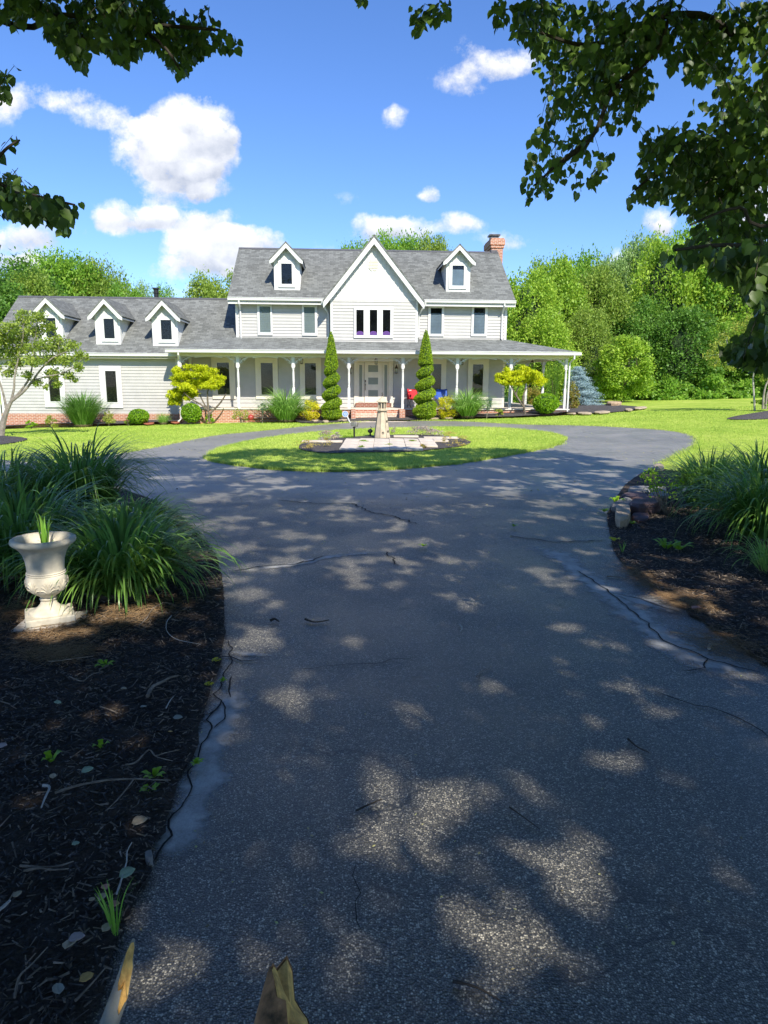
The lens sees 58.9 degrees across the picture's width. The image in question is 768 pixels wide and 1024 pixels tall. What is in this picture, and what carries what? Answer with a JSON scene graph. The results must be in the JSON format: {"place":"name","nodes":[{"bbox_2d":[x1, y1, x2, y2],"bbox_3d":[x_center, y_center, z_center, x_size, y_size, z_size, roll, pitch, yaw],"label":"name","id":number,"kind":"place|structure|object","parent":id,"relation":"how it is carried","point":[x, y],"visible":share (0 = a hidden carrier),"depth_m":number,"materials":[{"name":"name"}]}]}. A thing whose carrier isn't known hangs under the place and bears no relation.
{"place":"outdoors","nodes":[
{"label":"outdoors","id":0,"kind":"place"},
{"bbox_2d":[0,457,163,589],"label":"maiden grass","id":1,"kind":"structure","parent":0,"point":[23,504],"depth_m":6.58,"materials":[{"name":"green plant"}]},
{"bbox_2d":[0,422,180,518],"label":"maiden grass","id":2,"kind":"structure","parent":0,"point":[84,466],"depth_m":8.46,"materials":[{"name":"green plant"}]},
{"bbox_2d":[60,489,215,549],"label":"maiden grass","id":3,"kind":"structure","parent":0,"point":[144,509],"depth_m":7.55,"materials":[{"name":"green plant"}]},
{"bbox_2d":[6,404,636,425],"bbox_3d":[-1.188,-4.852,34.954,38.451,0.953,12.932,-5,12,-24],"label":"house bed","id":4,"kind":"object","parent":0,"point":[589,408],"visible":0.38,"depth_m":32.37,"materials":[{"name":"brown soil"}]},
{"bbox_2d":[37,390,115,426],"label":"ornamental grass","id":5,"kind":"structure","parent":4,"relation":"on","point":[79,412],"depth_m":31.02,"materials":[{"name":"green plant"}]},
{"bbox_2d":[128,408,149,423],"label":"boxwood","id":6,"kind":"object","parent":4,"relation":"on","point":[139,416],"visible":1,"depth_m":31.20,"materials":[{"name":"green plant"}]},
{"bbox_2d":[180,403,201,422],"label":"boxwood","id":7,"kind":"object","parent":4,"relation":"on","point":[190,412],"visible":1,"depth_m":31.17,"materials":[{"name":"green plant"}]},
{"bbox_2d":[165,364,226,421],"bbox_3d":[-8.670,-5.532,31.432,2.774,2.674,1.928,-3,11,-17],"label":"golden maple","id":8,"kind":"object","parent":4,"relation":"on","point":[191,386],"visible":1,"depth_m":31.29,"materials":[{"name":"yellow plant"}]},
{"bbox_2d":[250,386,322,421],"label":"ornamental grass","id":9,"kind":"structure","parent":4,"relation":"on","point":[283,409],"depth_m":30.99,"materials":[{"name":"green plant"}]},
{"bbox_2d":[300,399,319,420],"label":"golden shrub","id":10,"kind":"object","parent":4,"relation":"on","point":[310,416],"visible":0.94,"depth_m":31.36,"materials":[{"name":"yellow plant"}]},
{"bbox_2d":[320,331,342,420],"bbox_3d":[-2.395,-6.194,31.203,1.086,4.059,1.074,0,11,0],"label":"spiral topiary","id":11,"kind":"object","parent":4,"relation":"on","point":[330,409],"visible":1,"depth_m":31.04,"materials":[{"name":"green plant"}]},
{"bbox_2d":[412,330,436,419],"bbox_3d":[1.897,-6.306,31.347,1.179,4.075,1.210,0,11,0],"label":"spiral topiary","id":12,"kind":"object","parent":4,"relation":"on","point":[425,407],"visible":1,"depth_m":31.13,"materials":[{"name":"green plant"}]},
{"bbox_2d":[437,395,457,418],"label":"golden shrub","id":13,"kind":"object","parent":4,"relation":"on","point":[443,414],"visible":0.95,"depth_m":31.51,"materials":[{"name":"yellow plant"}]},
{"bbox_2d":[433,388,496,417],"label":"ornamental grass","id":14,"kind":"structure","parent":4,"relation":"on","point":[470,405],"depth_m":31.30,"materials":[{"name":"green plant"}]},
{"bbox_2d":[492,364,548,413],"bbox_3d":[6.418,-5.745,31.920,2.698,2.358,1.515,0,11,0],"label":"golden maple","id":15,"kind":"object","parent":4,"relation":"on","point":[524,374],"visible":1,"depth_m":31.53,"materials":[{"name":"yellow plant"}]},
{"bbox_2d":[532,392,558,413],"bbox_3d":[7.584,-5.097,31.913,1.278,1.027,1.257,0,11,0],"label":"boxwood","id":16,"kind":"object","parent":4,"relation":"on","point":[545,403],"visible":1,"depth_m":31.54,"materials":[{"name":"green plant"}]},
{"bbox_2d":[545,360,563,397],"bbox_3d":[9.329,-7.000,37.801,0.996,2.805,1.164,0,11,0],"label":"columnar yew","id":17,"kind":"object","parent":4,"relation":"on","point":[553,388],"visible":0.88,"depth_m":37.69,"materials":[{"name":"green plant"}]},
{"bbox_2d":[566,380,580,407],"bbox_3d":[10.935,-6.751,39.350,0.941,1.758,0.843,-2,11,-11],"label":"photinia","id":18,"kind":"object","parent":4,"relation":"on","point":[574,401],"visible":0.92,"depth_m":39.26,"materials":[{"name":"green plant"}]},
{"bbox_2d":[559,366,605,404],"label":"blue spruce","id":19,"kind":"object","parent":4,"relation":"on","point":[578,378],"visible":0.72,"depth_m":43.41,"materials":[{"name":"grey plant"}]},
{"bbox_2d":[0,388,767,470],"bbox_3d":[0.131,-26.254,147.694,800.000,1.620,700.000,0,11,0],"label":"lawn","id":20,"kind":"structure","parent":0,"point":[663,404],"depth_m":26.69,"materials":[{"name":"green plant"}]},
{"bbox_2d":[0,436,26,443],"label":"tree ring","id":21,"kind":"object","parent":20,"relation":"on","point":[7,439],"visible":0.99,"depth_m":22.18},
{"bbox_2d":[0,309,88,435],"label":"crab apple tree","id":22,"kind":"object","parent":21,"relation":"on","point":[10,337],"visible":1,"depth_m":24.87,"materials":[{"name":"green plant"}]},
{"bbox_2d":[0,264,31,322],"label":"deciduous tree","id":23,"kind":"object","parent":20,"relation":"on","point":[8,300],"visible":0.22,"depth_m":47.71,"materials":[{"name":"green plant"}]},
{"bbox_2d":[4,262,60,295],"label":"deciduous tree","id":24,"kind":"object","parent":20,"relation":"on","point":[39,282],"visible":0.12,"depth_m":56.62,"materials":[{"name":"green plant"}]},
{"bbox_2d":[0,246,73,295],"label":"deciduous tree","id":25,"kind":"object","parent":20,"relation":"on","point":[21,269],"visible":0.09,"depth_m":58.74,"materials":[{"name":"green plant"}]},
{"bbox_2d":[21,240,84,295],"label":"deciduous tree","id":26,"kind":"object","parent":20,"relation":"on","point":[50,263],"visible":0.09,"depth_m":66.16,"materials":[{"name":"green plant"}]},
{"bbox_2d":[49,248,116,296],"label":"deciduous tree","id":27,"kind":"object","parent":20,"relation":"on","point":[78,264],"visible":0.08,"depth_m":67.03,"materials":[{"name":"green plant"}]},
{"bbox_2d":[68,252,139,296],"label":"deciduous tree","id":28,"kind":"object","parent":20,"relation":"on","point":[102,290],"visible":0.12,"depth_m":67.41,"materials":[{"name":"green plant"}]},
{"bbox_2d":[0,490,225,1023],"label":"mulch bed","id":29,"kind":"object","parent":20,"relation":"on","point":[10,965],"visible":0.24,"depth_m":3.16,"materials":[{"name":"brown wood"}]},
{"bbox_2d":[0,445,79,512],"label":"maiden grass","id":30,"kind":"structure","parent":29,"relation":"on","point":[15,470],"depth_m":8.66,"materials":[{"name":"green plant"}]},
{"bbox_2d":[12,611,87,631],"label":"paving slab","id":31,"kind":"structure","parent":29,"relation":"on","point":[20,626],"depth_m":5.10,"materials":[{"name":"beige stone"}]},
{"bbox_2d":[9,531,75,627],"bbox_3d":[-2.571,0.505,5.185,0.459,0.643,0.459,-5,12,-27],"label":"garden urn","id":32,"kind":"object","parent":31,"relation":"on","point":[45,568],"visible":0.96,"depth_m":5.08,"materials":[{"name":"stone"}]},
{"bbox_2d":[32,507,52,542],"bbox_3d":[-2.546,0.132,5.089,0.135,0.352,0.133,0,11,0],"label":"spider plant","id":33,"kind":"object","parent":32,"relation":"on","point":[43,534],"visible":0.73,"depth_m":5.08,"materials":[{"name":"green plant"}]},
{"bbox_2d":[0,511,225,613],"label":"mulch chips back","id":34,"kind":"object","parent":29,"relation":"on","point":[104,602],"visible":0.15,"depth_m":5.87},
{"bbox_2d":[55,778,170,810],"bbox_3d":[-1.213,1.241,2.991,0.481,0.014,0.244,0,11,0],"label":"twig","id":35,"kind":"object","parent":29,"relation":"on","point":[76,785],"visible":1,"depth_m":3.08,"materials":[{"name":"brown wood"}]},
{"bbox_2d":[94,878,133,935],"bbox_3d":[-0.890,1.301,2.270,0.136,0.210,0.143,-5,12,-26],"label":"weed","id":36,"kind":"object","parent":29,"relation":"on","point":[115,926],"visible":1,"depth_m":2.26,"materials":[{"name":"green plant"}]},
{"bbox_2d":[0,489,250,614],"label":"maiden grass","id":37,"kind":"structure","parent":29,"relation":"on","point":[122,557],"depth_m":5.73,"materials":[{"name":"green plant"}]},
{"bbox_2d":[0,555,767,672],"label":"pine needles","id":38,"kind":"object","parent":29,"relation":"on","point":[63,652],"visible":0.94,"depth_m":5.04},
{"bbox_2d":[99,939,134,1023],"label":"broken branch","id":39,"kind":"object","parent":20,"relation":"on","point":[115,1006],"visible":1,"depth_m":1.29,"materials":[{"name":"brown wood"}]},
{"bbox_2d":[0,0,243,247],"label":"linden tree","id":40,"kind":"object","parent":20,"relation":"on","point":[74,38],"visible":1,"depth_m":4.83,"materials":[{"name":"green plant"}]},
{"bbox_2d":[102,277,144,296],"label":"deciduous tree","id":41,"kind":"object","parent":20,"relation":"on","point":[115,289],"visible":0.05,"depth_m":63.01,"materials":[{"name":"green plant"}]},
{"bbox_2d":[134,277,154,296],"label":"deciduous tree","id":42,"kind":"object","parent":20,"relation":"on","point":[143,291],"visible":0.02,"depth_m":76.27,"materials":[{"name":"green plant"}]},
{"bbox_2d":[150,283,176,297],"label":"deciduous tree","id":43,"kind":"object","parent":20,"relation":"on","point":[168,291],"visible":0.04,"depth_m":80.94,"materials":[{"name":"green plant"}]},
{"bbox_2d":[0,422,346,453],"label":"lawn grass","id":44,"kind":"structure","parent":20,"relation":"on","point":[88,431],"depth_m":26.24,"materials":[{"name":"green plant"}]},
{"bbox_2d":[182,264,228,297],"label":"deciduous tree","id":45,"kind":"object","parent":20,"relation":"on","point":[207,288],"visible":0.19,"depth_m":68.41,"materials":[{"name":"green plant"}]},
{"bbox_2d":[0,234,581,428],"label":"house","id":46,"kind":"structure","parent":20,"relation":"on","point":[274,317],"depth_m":33.16,"materials":[{"name":"white wood"}]},
{"bbox_2d":[42,366,65,406],"bbox_3d":[-15.714,-5.969,32.417,0.984,1.949,0.050,0,11,-3],"label":"window","id":47,"kind":"structure","parent":46,"relation":"in","point":[49,395],"depth_m":32.47,"materials":[{"name":"white paint"}]},
{"bbox_2d":[99,366,122,407],"bbox_3d":[-13.072,-5.980,32.579,1.021,1.995,0.050,0,11,-3],"label":"window","id":48,"kind":"structure","parent":46,"relation":"in","point":[109,376],"depth_m":32.57,"materials":[{"name":"white paint"}]},
{"bbox_2d":[211,357,235,398],"bbox_3d":[-7.927,-6.602,33.597,1.131,2.030,0.050,0,11,-3],"label":"window","id":49,"kind":"structure","parent":46,"relation":"in","point":[227,368],"depth_m":33.59,"materials":[{"name":"beige paint"}]},
{"bbox_2d":[257,304,272,334],"bbox_3d":[-5.809,-9.372,33.206,0.723,1.455,0.050,0,11,-3],"label":"window","id":50,"kind":"structure","parent":46,"relation":"in","point":[264,311],"depth_m":33.20,"materials":[{"name":"white paint"}]},
{"bbox_2d":[255,357,277,398],"bbox_3d":[-5.812,-6.616,33.725,1.111,2.030,0.050,0,11,-3],"label":"window","id":51,"kind":"structure","parent":46,"relation":"in","point":[266,369],"depth_m":33.71,"materials":[{"name":"beige paint"}]},
{"bbox_2d":[302,305,317,335],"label":"window","id":52,"kind":"structure","parent":46,"relation":"in","point":[309,312],"depth_m":33.34,"materials":[{"name":"white paint"}]},
{"bbox_2d":[300,358,321,398],"bbox_3d":[-3.653,-6.630,33.857,1.062,2.030,0.050,0,11,-3],"label":"window","id":53,"kind":"structure","parent":46,"relation":"in","point":[310,370],"depth_m":33.86,"materials":[{"name":"beige paint"}]},
{"bbox_2d":[354,307,366,337],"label":"window","id":54,"kind":"structure","parent":46,"relation":"in","point":[360,313],"depth_m":32.93,"materials":[{"name":"white paint"}]},
{"bbox_2d":[364,362,381,402],"bbox_3d":[-0.545,-6.476,34.047,0.893,1.999,0.120,0,11,-3],"label":"door","id":55,"kind":"structure","parent":46,"relation":"in","point":[372,372],"depth_m":34.07,"materials":[{"name":"beige paint"}]},
{"bbox_2d":[367,307,379,337],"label":"window","id":56,"kind":"structure","parent":46,"relation":"in","point":[373,313],"depth_m":32.96,"materials":[{"name":"white paint"}]},
{"bbox_2d":[380,307,392,337],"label":"window","id":57,"kind":"structure","parent":46,"relation":"in","point":[386,313],"depth_m":33.00,"materials":[{"name":"white paint"}]},
{"bbox_2d":[428,306,443,335],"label":"window","id":58,"kind":"structure","parent":46,"relation":"in","point":[435,313],"depth_m":33.71,"materials":[{"name":"white paint"}]},
{"bbox_2d":[431,359,446,398],"bbox_3d":[2.666,-6.671,34.242,0.916,2.030,0.050,0,11,-3],"label":"window","id":59,"kind":"structure","parent":46,"relation":"in","point":[439,372],"depth_m":34.21,"materials":[{"name":"beige paint"}]},
{"bbox_2d":[467,359,488,399],"bbox_3d":[4.755,-6.685,34.369,1.064,2.030,0.050,0,11,-3],"label":"window","id":60,"kind":"structure","parent":46,"relation":"in","point":[478,369],"depth_m":34.34,"materials":[{"name":"beige paint"}]},
{"bbox_2d":[471,307,487,335],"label":"window","id":61,"kind":"structure","parent":46,"relation":"in","point":[479,316],"depth_m":33.84,"materials":[{"name":"white paint"}]},
{"bbox_2d":[375,223,413,249],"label":"deciduous tree","id":62,"kind":"object","parent":20,"relation":"on","point":[387,243],"visible":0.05,"depth_m":81.07,"materials":[{"name":"green plant"}]},
{"bbox_2d":[395,227,433,249],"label":"deciduous tree","id":63,"kind":"object","parent":20,"relation":"on","point":[410,242],"visible":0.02,"depth_m":81.74,"materials":[{"name":"green plant"}]},
{"bbox_2d":[69,419,767,465],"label":"lawn fringe","id":64,"kind":"object","parent":20,"relation":"on","point":[694,445],"visible":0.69,"depth_m":23.48,"materials":[{"name":"green plant"}]},
{"bbox_2d":[404,229,452,250],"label":"deciduous tree","id":65,"kind":"object","parent":20,"relation":"on","point":[426,242],"visible":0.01,"depth_m":80.52,"materials":[{"name":"green plant"}]},
{"bbox_2d":[527,385,540,404],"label":"rhododendron","id":66,"kind":"object","parent":20,"relation":"on","point":[535,391],"visible":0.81,"depth_m":45.16,"materials":[{"name":"green plant"}]},
{"bbox_2d":[504,263,568,402],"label":"deciduous tree","id":67,"kind":"object","parent":20,"relation":"on","point":[529,299],"visible":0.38,"depth_m":49.07,"materials":[{"name":"green plant"}]},
{"bbox_2d":[508,302,582,403],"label":"deciduous tree","id":68,"kind":"object","parent":20,"relation":"on","point":[547,329],"visible":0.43,"depth_m":47.32,"materials":[{"name":"green plant"}]},
{"bbox_2d":[525,242,594,392],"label":"deciduous tree","id":69,"kind":"object","parent":20,"relation":"on","point":[563,274],"visible":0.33,"depth_m":52.88,"materials":[{"name":"green plant"}]},
{"bbox_2d":[354,0,767,378],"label":"linden tree","id":70,"kind":"object","parent":20,"relation":"on","point":[712,181],"visible":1,"depth_m":5.05,"materials":[{"name":"green plant"}]},
{"bbox_2d":[558,244,608,295],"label":"deciduous tree","id":71,"kind":"object","parent":20,"relation":"on","point":[581,264],"visible":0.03,"depth_m":58.81,"materials":[{"name":"green plant"}]},
{"bbox_2d":[558,301,615,401],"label":"deciduous tree","id":72,"kind":"object","parent":20,"relation":"on","point":[588,335],"visible":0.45,"depth_m":50.32,"materials":[{"name":"green plant"}]},
{"bbox_2d":[567,254,644,347],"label":"deciduous tree","id":73,"kind":"object","parent":20,"relation":"on","point":[603,294],"visible":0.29,"depth_m":53.89,"materials":[{"name":"green plant"}]},
{"bbox_2d":[595,246,636,315],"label":"deciduous tree","id":74,"kind":"object","parent":20,"relation":"on","point":[618,264],"visible":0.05,"depth_m":63.91,"materials":[{"name":"green plant"}]},
{"bbox_2d":[591,333,661,401],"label":"young maple","id":75,"kind":"object","parent":20,"relation":"on","point":[611,375],"visible":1,"depth_m":46.91,"materials":[{"name":"green plant"}]},
{"bbox_2d":[598,305,661,392],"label":"deciduous tree","id":76,"kind":"object","parent":20,"relation":"on","point":[635,326],"visible":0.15,"depth_m":53.84,"materials":[{"name":"green plant"}]},
{"bbox_2d":[615,223,662,311],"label":"deciduous tree","id":77,"kind":"object","parent":20,"relation":"on","point":[629,250],"visible":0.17,"depth_m":64.87,"materials":[{"name":"green plant"}]},
{"bbox_2d":[621,292,676,373],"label":"deciduous tree","id":78,"kind":"object","parent":20,"relation":"on","point":[646,315],"visible":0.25,"depth_m":54.41,"materials":[{"name":"green plant"}]},
{"bbox_2d":[626,223,718,318],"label":"deciduous tree","id":79,"kind":"object","parent":20,"relation":"on","point":[672,282],"visible":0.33,"depth_m":58.00,"materials":[{"name":"green plant"}]},
{"bbox_2d":[590,372,767,400],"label":"undergrowth","id":80,"kind":"object","parent":20,"relation":"on","point":[672,388],"visible":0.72,"depth_m":51.28,"materials":[{"name":"green plant"}]},
{"bbox_2d":[638,300,726,388],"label":"deciduous tree","id":81,"kind":"object","parent":20,"relation":"on","point":[686,333],"visible":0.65,"depth_m":53.05,"materials":[{"name":"green plant"}]},
{"bbox_2d":[607,469,767,663],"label":"mulch bed","id":82,"kind":"object","parent":20,"relation":"on","point":[640,480],"visible":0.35,"depth_m":6.89,"materials":[{"name":"brown soil"}]},
{"bbox_2d":[615,503,630,528],"bbox_3d":[3.241,0.041,9.242,0.196,0.156,1.216,4,11,19],"label":"edging stone","id":83,"kind":"object","parent":82,"relation":"on","point":[622,514],"visible":0.99,"depth_m":8.94,"materials":[{"name":"grey stone"}]},
{"bbox_2d":[632,512,648,522],"bbox_3d":[3.515,0.075,9.349,0.226,0.052,0.635,5,12,24],"label":"edging stone","id":84,"kind":"object","parent":82,"relation":"on","point":[638,517],"visible":0.96,"depth_m":9.29,"materials":[{"name":"grey stone"}]},
{"bbox_2d":[629,496,661,514],"bbox_3d":[3.871,-0.105,10.011,0.422,0.161,1.014,10,14,41],"label":"edging stone","id":85,"kind":"object","parent":82,"relation":"on","point":[644,504],"visible":0.81,"depth_m":9.69,"materials":[{"name":"stone"}]},
{"bbox_2d":[637,466,709,514],"bbox_3d":[4.032,-0.275,9.595,0.821,0.702,0.874,0,11,0],"label":"azalea","id":86,"kind":"object","parent":82,"relation":"on","point":[656,484],"visible":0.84,"depth_m":9.60,"materials":[{"name":"green plant"}]},
{"bbox_2d":[643,441,765,511],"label":"maiden grass","id":87,"kind":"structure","parent":82,"relation":"on","point":[690,471],"depth_m":9.96,"materials":[{"name":"green plant"}]},
{"bbox_2d":[667,220,718,271],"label":"deciduous tree","id":88,"kind":"object","parent":20,"relation":"on","point":[685,232],"depth_m":64.93,"materials":[{"name":"green plant"}]},
{"bbox_2d":[687,264,751,329],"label":"deciduous tree","id":89,"kind":"object","parent":20,"relation":"on","point":[712,296],"visible":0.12,"depth_m":56.65,"materials":[{"name":"green plant"}]},
{"bbox_2d":[688,315,750,387],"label":"deciduous tree","id":90,"kind":"object","parent":20,"relation":"on","point":[721,329],"visible":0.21,"depth_m":53.12,"materials":[{"name":"green plant"}]},
{"bbox_2d":[698,272,753,332],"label":"deciduous tree","id":91,"kind":"object","parent":20,"relation":"on","point":[730,311],"visible":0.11,"depth_m":56.26,"materials":[{"name":"green plant"}]},
{"bbox_2d":[702,312,755,410],"bbox_3d":[17.015,-7.087,32.221,4.374,4.528,2.215,0,11,0],"label":"crape myrtle tree","id":92,"kind":"object","parent":20,"relation":"on","point":[713,345],"visible":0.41,"depth_m":32.01,"materials":[{"name":"green plant"}]},
{"bbox_2d":[727,411,767,418],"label":"tree ring","id":93,"kind":"object","parent":20,"relation":"on","point":[761,415],"visible":1,"depth_m":27.60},
{"bbox_2d":[733,324,767,392],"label":"deciduous tree","id":94,"kind":"object","parent":20,"relation":"on","point":[756,380],"visible":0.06,"depth_m":52.10,"materials":[{"name":"green plant"}]},
{"bbox_2d":[0,0,767,297],"label":"sky","id":95,"kind":"structure","parent":0,"point":[332,124],"materials":[{"name":"blue"}]},
{"bbox_2d":[2,421,767,1023],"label":"driveway","id":96,"kind":"structure","parent":0,"point":[374,685],"depth_m":3.29,"materials":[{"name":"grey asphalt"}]},
{"bbox_2d":[254,956,309,1023],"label":"broken branch","id":97,"kind":"object","parent":96,"relation":"on","point":[278,1003],"visible":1,"depth_m":1.35,"materials":[{"name":"brown plant"}]},
{"bbox_2d":[452,979,503,1002],"bbox_3d":[0.289,1.465,2.085,0.166,0.012,0.022,6,12,27],"label":"twig","id":98,"kind":"object","parent":96,"relation":"on","point":[454,981],"visible":1,"depth_m":2.10,"materials":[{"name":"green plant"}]},
{"bbox_2d":[203,425,567,471],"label":"island lawn","id":99,"kind":"structure","parent":0,"point":[362,464],"depth_m":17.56,"materials":[{"name":"green plant"}]},
{"bbox_2d":[299,434,470,452],"bbox_3d":[0.098,-2.085,20.331,5.068,0.077,5.852,0,11,0],"label":"island bed","id":100,"kind":"object","parent":99,"relation":"on","point":[333,447],"visible":0.48,"depth_m":19.37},
{"bbox_2d":[374,392,389,437],"bbox_3d":[-0.060,-3.111,21.819,0.511,1.438,0.511,-1,11,-9],"label":"lighthouse ornament","id":101,"kind":"object","parent":100,"relation":"on","point":[382,428],"visible":0.99,"depth_m":21.70,"materials":[{"name":"beige wood"}]},
{"bbox_2d":[404,425,445,435],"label":"bedding plant","id":102,"kind":"object","parent":100,"relation":"on","point":[423,428],"visible":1,"depth_m":22.43,"materials":[{"name":"pink plant"}]},
{"bbox_2d":[647,446,767,551],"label":"maiden grass","id":103,"kind":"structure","parent":0,"point":[747,507],"depth_m":8.00,"materials":[{"name":"green plant"}]},
{"bbox_2d":[686,438,767,509],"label":"maiden grass","id":104,"kind":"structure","parent":0,"point":[744,459],"depth_m":10.01,"materials":[{"name":"green plant"}]},
{"bbox_2d":[719,525,767,573],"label":"maiden grass","id":105,"kind":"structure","parent":0,"point":[762,556],"depth_m":6.75,"materials":[{"name":"green plant"}]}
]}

